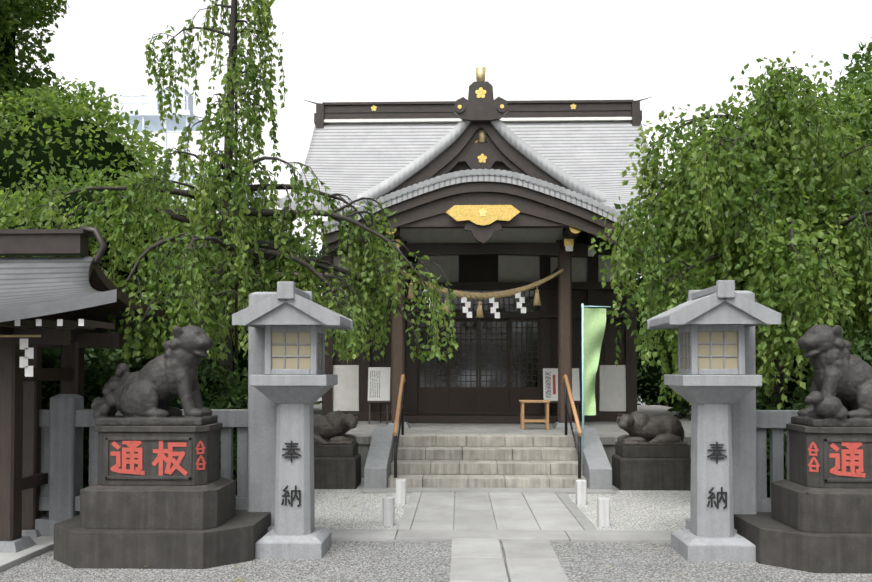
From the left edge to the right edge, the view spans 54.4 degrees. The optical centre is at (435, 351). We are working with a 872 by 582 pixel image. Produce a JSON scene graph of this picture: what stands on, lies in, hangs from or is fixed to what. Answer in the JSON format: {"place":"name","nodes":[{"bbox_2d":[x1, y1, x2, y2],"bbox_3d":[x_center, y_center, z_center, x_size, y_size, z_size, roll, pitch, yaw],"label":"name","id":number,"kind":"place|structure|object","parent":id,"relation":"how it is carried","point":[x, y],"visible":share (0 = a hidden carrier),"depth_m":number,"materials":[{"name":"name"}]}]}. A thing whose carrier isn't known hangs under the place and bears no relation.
{"place":"outdoors","nodes":[
{"label":"outdoors","id":0,"kind":"place"},
{"bbox_2d":[0,536,53,571],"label":"stone curb","id":1,"kind":"structure","parent":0,"point":[45,544],"depth_m":7.11,"materials":[{"name":"grey stone"}]},
{"bbox_2d":[0,529,40,552],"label":"pillar base stone","id":2,"kind":"object","parent":1,"relation":"on","point":[24,541],"visible":0.4,"depth_m":7.23,"materials":[{"name":"grey stone"}]},
{"bbox_2d":[154,271,395,277],"bbox_3d":[-2.113,-1.014,11.096,3.237,0.122,0.070,0,-1,5],"label":"bamboo support","id":3,"kind":"object","parent":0,"point":[296,274],"visible":0.12,"depth_m":11.04,"materials":[{"name":"brown wood"}]},
{"bbox_2d":[41,478,690,530],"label":"pebble ground","id":4,"kind":"structure","parent":0,"point":[652,510],"depth_m":9.58,"materials":[{"name":"grey gravel"}]},
{"bbox_2d":[0,76,212,337],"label":"tree","id":5,"kind":"object","parent":4,"relation":"on","point":[76,108],"visible":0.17,"depth_m":12.73,"materials":[{"name":"green plant"}]},
{"bbox_2d":[0,109,181,305],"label":"tree","id":6,"kind":"object","parent":5,"relation":"attached to","point":[112,148],"visible":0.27,"depth_m":12.30,"materials":[{"name":"green plant"}]},
{"bbox_2d":[42,341,247,495],"bbox_3d":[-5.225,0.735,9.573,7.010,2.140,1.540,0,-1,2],"label":"shrubs","id":7,"kind":"object","parent":4,"relation":"on","point":[53,353],"visible":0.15,"depth_m":9.19,"materials":[{"name":"green plant"}]},
{"bbox_2d":[314,442,360,488],"bbox_3d":[-1.534,1.551,11.544,0.960,0.615,0.620,0,-1,2],"label":"statue pedestal","id":8,"kind":"object","parent":4,"relation":"on","point":[337,466],"visible":0.54,"depth_m":11.23,"materials":[{"name":"black stone"}]},
{"bbox_2d":[314,410,358,444],"bbox_3d":[-1.492,1.020,11.546,0.944,0.456,0.524,0,-1,2],"label":"bull","id":9,"kind":"object","parent":8,"relation":"on","point":[333,428],"visible":0.71,"depth_m":11.38,"materials":[{"name":"stone"}]},
{"bbox_2d":[393,374,405,477],"bbox_3d":[-0.514,1.079,12.069,0.054,1.522,1.889,0,-1,2],"label":"handrail","id":10,"kind":"object","parent":4,"relation":"on","point":[400,402],"visible":0.96,"depth_m":11.85,"materials":[{"name":"brown wood"}]},
{"bbox_2d":[388,434,586,487],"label":"stairs","id":11,"kind":"structure","parent":4,"relation":"on","point":[508,460],"depth_m":11.82,"materials":[{"name":"stone"}]},
{"bbox_2d":[362,487,615,531],"bbox_3d":[0.637,1.797,9.725,3.240,0.084,2.965,0,-1,2],"label":"paved court","id":12,"kind":"object","parent":4,"relation":"on","point":[527,508],"visible":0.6,"depth_m":9.45,"materials":[{"name":"stone"}]},
{"bbox_2d":[382,479,609,526],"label":"bollards","id":13,"kind":"object","parent":12,"relation":"on","point":[603,511],"visible":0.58,"depth_m":8.58,"materials":[{"name":"stone"}]},
{"bbox_2d":[561,374,582,478],"bbox_3d":[1.915,1.077,12.002,0.054,1.522,1.889,0,-1,2],"label":"handrail","id":14,"kind":"object","parent":4,"relation":"on","point":[565,380],"visible":0.94,"depth_m":11.82,"materials":[{"name":"brown wood"}]},
{"bbox_2d":[581,303,610,463],"bbox_3d":[2.209,0.582,11.707,0.437,2.500,0.084,0,-1,-19],"label":"nobori flag","id":15,"kind":"object","parent":4,"relation":"on","point":[593,324],"visible":0.98,"depth_m":11.69,"materials":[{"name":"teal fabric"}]},
{"bbox_2d":[612,442,690,490],"bbox_3d":[2.905,1.548,11.421,0.960,0.615,0.620,0,-1,2],"label":"statue pedestal","id":16,"kind":"object","parent":4,"relation":"on","point":[637,467],"visible":0.79,"depth_m":11.12,"materials":[{"name":"black stone"}]},
{"bbox_2d":[615,410,687,445],"bbox_3d":[2.863,1.017,11.425,0.945,0.457,0.524,0,-1,2],"label":"bull","id":17,"kind":"object","parent":16,"relation":"on","point":[640,428],"visible":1,"depth_m":11.26,"materials":[{"name":"stone"}]},
{"bbox_2d":[756,317,871,497],"bbox_3d":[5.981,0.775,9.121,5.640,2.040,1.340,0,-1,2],"label":"shrubs","id":18,"kind":"object","parent":4,"relation":"on","point":[768,447],"visible":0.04,"depth_m":9.17,"materials":[{"name":"green plant"}]},
{"bbox_2d":[0,396,871,581],"bbox_3d":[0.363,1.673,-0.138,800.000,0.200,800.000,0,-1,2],"label":"ground","id":19,"kind":"structure","parent":0,"point":[391,561],"depth_m":6.72,"materials":[{"name":"grey gravel"}]},
{"bbox_2d":[0,0,70,116],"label":"tall tree","id":20,"kind":"object","parent":19,"relation":"on","point":[26,12],"visible":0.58,"depth_m":14.31,"materials":[{"name":"green plant"}]},
{"bbox_2d":[0,18,15,94],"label":"tall tree","id":21,"kind":"object","parent":20,"relation":"on","point":[6,51],"visible":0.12,"depth_m":14.42,"materials":[{"name":"green plant"}]},
{"bbox_2d":[0,225,124,540],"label":"wooden pavilion","id":22,"kind":"structure","parent":19,"relation":"on","point":[23,478],"depth_m":7.82,"materials":[{"name":"brown wood"}]},
{"bbox_2d":[0,335,40,336],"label":"temizuya rope","id":23,"kind":"object","parent":22,"relation":"attached to","point":[20,335],"visible":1,"depth_m":6.95,"materials":[{"name":"beige fabric"}]},
{"bbox_2d":[19,339,33,376],"bbox_3d":[-3.809,0.046,6.992,0.965,0.315,0.054,0,-1,2],"label":"paper streamer","id":24,"kind":"object","parent":23,"relation":"hanging from","point":[29,354],"visible":1,"depth_m":7.00,"materials":[{"name":"white paper"}]},
{"bbox_2d":[0,257,178,332],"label":"pavilion roof","id":25,"kind":"structure","parent":22,"relation":"on","point":[56,288],"depth_m":7.61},
{"bbox_2d":[0,160,184,300],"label":"tree","id":26,"kind":"object","parent":19,"relation":"on","point":[18,207],"visible":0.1,"depth_m":10.96,"materials":[{"name":"green plant"}]},
{"bbox_2d":[0,190,156,281],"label":"tree","id":27,"kind":"object","parent":26,"relation":"attached to","point":[73,197],"visible":0.17,"depth_m":10.94,"materials":[{"name":"green plant"}]},
{"bbox_2d":[35,394,247,535],"bbox_3d":[-6.063,1.089,8.038,8.700,1.385,0.260,0,-1,2],"label":"fence","id":28,"kind":"object","parent":19,"relation":"on","point":[64,419],"visible":0.21,"depth_m":7.88,"materials":[{"name":"stone"}]},
{"bbox_2d":[53,422,270,568],"bbox_3d":[-2.349,1.193,7.402,1.680,1.150,1.300,0,-1,2],"label":"pedestal","id":29,"kind":"object","parent":19,"relation":"on","point":[193,518],"visible":0.96,"depth_m":6.88,"materials":[{"name":"stone"}]},
{"bbox_2d":[91,325,217,425],"bbox_3d":[-2.415,0.197,7.255,1.060,0.846,0.485,0,-1,2],"label":"guardian lion statue","id":30,"kind":"object","parent":29,"relation":"on","point":[147,393],"visible":1,"depth_m":7.11,"materials":[{"name":"stone"}]},
{"bbox_2d":[110,440,205,475],"bbox_3d":[-2.290,0.868,7.001,0.774,0.298,0.087,0,-1,2],"label":"red lettering","id":31,"kind":"object","parent":29,"relation":"attached to","point":[132,461],"visible":1,"depth_m":6.96},
{"bbox_2d":[118,85,271,230],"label":"building","id":32,"kind":"structure","parent":19,"relation":"on","point":[145,103],"depth_m":61.90,"materials":[{"name":"white"}]},
{"bbox_2d":[0,0,458,470],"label":"weeping tree","id":33,"kind":"object","parent":19,"relation":"on","point":[173,309],"depth_m":9.86,"materials":[{"name":"green plant"}]},
{"bbox_2d":[232,281,352,558],"bbox_3d":[-1.229,0.598,7.404,0.896,2.340,0.900,0,-1,2],"label":"lantern","id":34,"kind":"object","parent":19,"relation":"on","point":[294,395],"visible":0.88,"depth_m":7.20,"materials":[{"name":"stone"}]},
{"bbox_2d":[281,441,300,506],"bbox_3d":[-1.234,1.039,7.231,0.173,0.564,0.007,0,-1,2],"label":"carved lettering","id":35,"kind":"object","parent":34,"relation":"attached to","point":[287,486],"visible":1,"depth_m":7.23},
{"bbox_2d":[272,332,320,368],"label":"lantern panes","id":36,"kind":"object","parent":34,"relation":"in","point":[291,350],"visible":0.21,"depth_m":7.22,"materials":[{"name":"beige paper"}]},
{"bbox_2d":[144,495,688,581],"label":"fallen leaves","id":37,"kind":"object","parent":19,"relation":"on","point":[238,580],"visible":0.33,"depth_m":6.73,"materials":[{"name":"green plant"}]},
{"bbox_2d":[91,239,871,410],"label":"backdrop hedges","id":38,"kind":"object","parent":19,"relation":"on","point":[652,394],"depth_m":23.57,"materials":[{"name":"green plant"}]},
{"bbox_2d":[94,202,867,420],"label":"hedge leaves","id":39,"kind":"object","parent":38,"relation":"on","point":[679,407],"visible":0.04,"depth_m":17.72,"materials":[{"name":"green plant"}]},
{"bbox_2d":[364,427,611,488],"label":"stair side walls","id":40,"kind":"structure","parent":19,"relation":"on","point":[597,471],"depth_m":11.34,"materials":[{"name":"grey stone"}]},
{"bbox_2d":[329,529,673,542],"bbox_3d":[0.894,1.761,8.010,18.602,0.080,0.440,0,-1,2],"label":"kerb strip","id":41,"kind":"object","parent":19,"relation":"on","point":[606,536],"visible":0.29,"depth_m":7.95,"materials":[{"name":"stone"}]},
{"bbox_2d":[248,291,756,532],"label":"gate pillars","id":42,"kind":"structure","parent":19,"relation":"on","point":[262,416],"depth_m":7.71,"materials":[{"name":"stone"}]},
{"bbox_2d":[313,405,786,477],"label":"platform","id":43,"kind":"structure","parent":19,"relation":"on","point":[609,432],"depth_m":13.84,"materials":[{"name":"stone"}]},
{"bbox_2d":[367,367,389,423],"bbox_3d":[-1.027,0.791,15.416,0.400,1.028,0.450,0,-1,2],"label":"sign","id":44,"kind":"object","parent":43,"relation":"on","point":[378,384],"visible":1,"depth_m":15.31,"materials":[{"name":"white"}]},
{"bbox_2d":[322,221,636,422],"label":"hall walls","id":45,"kind":"structure","parent":43,"relation":"on","point":[591,291],"depth_m":16.19,"materials":[{"name":"brown wood"}]},
{"bbox_2d":[460,259,496,281],"bbox_3d":[0.816,-1.560,16.260,0.720,0.440,0.060,0,-1,2],"label":"kaerumata","id":46,"kind":"object","parent":45,"relation":"attached to","point":[478,270],"visible":0.96,"depth_m":16.23,"materials":[{"name":"brown wood"}]},
{"bbox_2d":[418,290,539,412],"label":"doors","id":47,"kind":"structure","parent":45,"relation":"attached to","point":[447,398],"depth_m":16.23,"materials":[{"name":"brown wood"}]},
{"bbox_2d":[418,290,539,411],"bbox_3d":[0.817,-0.017,16.262,2.340,2.344,0.008,0,-1,2],"label":"lattice","id":48,"kind":"object","parent":45,"relation":"attached to","point":[503,308],"visible":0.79,"depth_m":16.26,"materials":[{"name":"brown wood"}]},
{"bbox_2d":[333,255,625,410],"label":"wall panels","id":49,"kind":"object","parent":45,"relation":"attached to","point":[612,378],"visible":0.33,"depth_m":16.27,"materials":[{"name":"white paint"}]},
{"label":"roof verge","id":50,"kind":"object","parent":45,"relation":"on","visible":0},
{"bbox_2d":[278,121,666,214],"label":"roof","id":51,"kind":"structure","parent":50,"relation":"on","point":[351,161],"depth_m":16.69,"materials":[{"name":"grey tile"}]},
{"bbox_2d":[305,97,650,128],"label":"ridge","id":52,"kind":"structure","parent":51,"relation":"on","point":[444,109],"depth_m":17.43,"materials":[{"name":"brown wood"}]},
{"bbox_2d":[371,103,575,110],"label":"gold crests","id":53,"kind":"object","parent":52,"relation":"on","point":[374,107],"visible":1,"depth_m":17.44,"materials":[{"name":"gold metal"}]},
{"bbox_2d":[324,117,631,123],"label":"roof ridge","id":54,"kind":"structure","parent":51,"relation":"on","point":[458,120],"depth_m":17.44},
{"bbox_2d":[357,119,605,203],"bbox_3d":[0.800,-3.394,15.716,4.240,1.898,2.432,0,-1,2],"label":"gable roof edge","id":55,"kind":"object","parent":51,"relation":"on","point":[510,137],"depth_m":14.52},
{"bbox_2d":[378,81,571,200],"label":"roof gable","id":56,"kind":"structure","parent":55,"relation":"attached to","point":[463,151],"depth_m":14.59,"materials":[{"name":"brown wood"}]},
{"bbox_2d":[458,87,503,162],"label":"flower emblems","id":57,"kind":"object","parent":56,"relation":"attached to","point":[482,157],"visible":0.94,"depth_m":14.43,"materials":[{"name":"gold metal"}]},
{"bbox_2d":[476,67,485,141],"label":"finials","id":58,"kind":"object","parent":55,"relation":"on","point":[480,74],"visible":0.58,"depth_m":14.47,"materials":[{"name":"gold metal"}]},
{"bbox_2d":[386,422,576,428],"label":"column bases","id":59,"kind":"object","parent":43,"relation":"on","point":[557,425],"depth_m":14.03,"materials":[{"name":"stone"}]},
{"bbox_2d":[391,243,571,422],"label":"wooden pillars","id":60,"kind":"structure","parent":43,"relation":"on","point":[564,327],"depth_m":14.14,"materials":[{"name":"brown wood"}]},
{"bbox_2d":[375,228,587,285],"bbox_3d":[0.776,-1.800,14.845,3.560,1.000,2.980,0,-1,2],"label":"crossbeam","id":61,"kind":"object","parent":60,"relation":"on","point":[580,250],"visible":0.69,"depth_m":14.20,"materials":[{"name":"brown wood"}]},
{"bbox_2d":[369,228,593,255],"bbox_3d":[0.754,-1.879,14.022,3.770,0.520,0.670,0,-1,2],"label":"beam","id":62,"kind":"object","parent":61,"relation":"attached to","point":[503,235],"visible":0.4,"depth_m":14.26,"materials":[{"name":"paint"}]},
{"bbox_2d":[399,268,563,317],"bbox_3d":[0.757,-0.984,14.138,2.747,0.816,0.140,0,-1,2],"label":"sacred straw rope","id":63,"kind":"object","parent":61,"relation":"attached to","point":[488,295],"visible":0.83,"depth_m":14.09,"materials":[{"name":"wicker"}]},
{"bbox_2d":[424,289,525,317],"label":"paper streamers","id":64,"kind":"object","parent":63,"relation":"hanging from","point":[494,307],"visible":0.69,"depth_m":14.09,"materials":[{"name":"white paper"}]},
{"bbox_2d":[386,227,579,246],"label":"gold beam caps","id":65,"kind":"object","parent":61,"relation":"attached to","point":[568,242],"visible":0.4,"depth_m":13.67,"materials":[{"name":"gold metal"}]},
{"bbox_2d":[324,169,642,233],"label":"roof edge tiles","id":66,"kind":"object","parent":61,"relation":"on","point":[506,179],"depth_m":13.18,"materials":[{"name":"grey tile"}]},
{"bbox_2d":[323,169,633,226],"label":"karahafu tile ends","id":67,"kind":"object","parent":66,"relation":"attached to","point":[527,178],"visible":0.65,"depth_m":13.15,"materials":[{"name":"grey tile"}]},
{"bbox_2d":[324,182,642,252],"bbox_3d":[0.735,-2.105,13.352,4.960,1.090,0.280,0,-1,2],"label":"karahafu timber","id":68,"kind":"object","parent":66,"relation":"attached to","point":[534,208],"visible":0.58,"depth_m":13.26,"materials":[{"name":"brown wood"}]},
{"bbox_2d":[446,205,519,225],"bbox_3d":[0.731,-2.127,13.198,1.160,0.320,0.030,0,-1,2],"label":"gold gable ornament","id":69,"kind":"object","parent":68,"relation":"attached to","point":[471,213],"visible":0.95,"depth_m":13.18,"materials":[{"name":"gold metal"}]},
{"bbox_2d":[479,208,486,215],"bbox_3d":[0.730,-2.171,13.176,0.133,0.126,0.012,0,-1,2],"label":"flower emblem","id":70,"kind":"object","parent":69,"relation":"attached to","point":[482,212],"visible":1,"depth_m":13.17,"materials":[{"name":"metal"}]},
{"bbox_2d":[519,400,549,429],"bbox_3d":[1.611,1.025,13.850,0.480,0.475,0.340,0,-1,2],"label":"wooden stand","id":71,"kind":"object","parent":43,"relation":"on","point":[545,420],"visible":1,"depth_m":13.71,"materials":[{"name":"brown wood"}]},
{"bbox_2d":[543,368,557,417],"bbox_3d":[2.095,0.801,15.429,0.300,1.008,0.450,0,-1,2],"label":"sign","id":72,"kind":"object","parent":43,"relation":"on","point":[550,384],"visible":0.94,"depth_m":15.33,"materials":[{"name":"white"}]},
{"bbox_2d":[572,368,579,417],"bbox_3d":[2.456,0.802,15.469,0.300,1.008,0.450,0,-1,2],"label":"sign","id":73,"kind":"object","parent":43,"relation":"on","point":[575,386],"visible":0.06,"depth_m":15.36,"materials":[{"name":"white"}]},
{"bbox_2d":[647,280,780,561],"bbox_3d":[2.370,0.596,7.304,0.896,2.340,0.900,0,-1,2],"label":"lantern","id":74,"kind":"object","parent":19,"relation":"on","point":[711,395],"visible":0.81,"depth_m":7.12,"materials":[{"name":"stone"}]},
{"bbox_2d":[683,331,737,368],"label":"lantern panes","id":75,"kind":"object","parent":74,"relation":"in","point":[717,362],"visible":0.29,"depth_m":7.13,"materials":[{"name":"beige paper"}]},
{"bbox_2d":[707,442,726,508],"bbox_3d":[2.365,1.037,7.131,0.173,0.564,0.007,0,-1,2],"label":"carved lettering","id":76,"kind":"object","parent":74,"relation":"attached to","point":[717,458],"visible":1,"depth_m":7.13},
{"bbox_2d":[589,51,871,478],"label":"weeping tree","id":77,"kind":"object","parent":19,"relation":"on","point":[672,246],"depth_m":9.38,"materials":[{"name":"green plant"}]},
{"bbox_2d":[756,410,797,511],"bbox_3d":[7.232,1.081,7.669,8.700,1.385,0.260,0,-1,2],"label":"fence","id":78,"kind":"object","parent":19,"relation":"on","point":[775,421],"visible":0.15,"depth_m":7.75,"materials":[{"name":"stone"}]},
{"bbox_2d":[734,423,871,573],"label":"pedestal","id":79,"kind":"object","parent":19,"relation":"on","point":[820,521],"visible":0.92,"depth_m":6.80,"materials":[{"name":"stone"}]},
{"bbox_2d":[791,324,871,426],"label":"guardian lion statue","id":80,"kind":"object","parent":79,"relation":"on","point":[840,394],"visible":1,"depth_m":6.95,"materials":[{"name":"stone"}]},
{"bbox_2d":[808,442,865,477],"bbox_3d":[3.413,0.864,6.843,0.785,0.298,0.087,0,-1,2],"label":"red lettering","id":81,"kind":"object","parent":79,"relation":"attached to","point":[852,450],"visible":1,"depth_m":6.80},
{"bbox_2d":[784,37,871,342],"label":"tree","id":82,"kind":"object","parent":19,"relation":"on","point":[862,121],"visible":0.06,"depth_m":12.29,"materials":[{"name":"green plant"}]},
{"bbox_2d":[788,111,871,245],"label":"tree","id":83,"kind":"object","parent":82,"relation":"attached to","point":[858,172],"depth_m":12.50,"materials":[{"name":"plant"}]},
{"bbox_2d":[1,0,871,295],"label":"sky","id":84,"kind":"structure","parent":0,"point":[676,53],"materials":[{"name":"white"}]},
{"bbox_2d":[449,539,569,581],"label":"approach path","id":85,"kind":"structure","parent":0,"point":[477,560],"depth_m":6.88,"materials":[{"name":"stone"}]}
]}

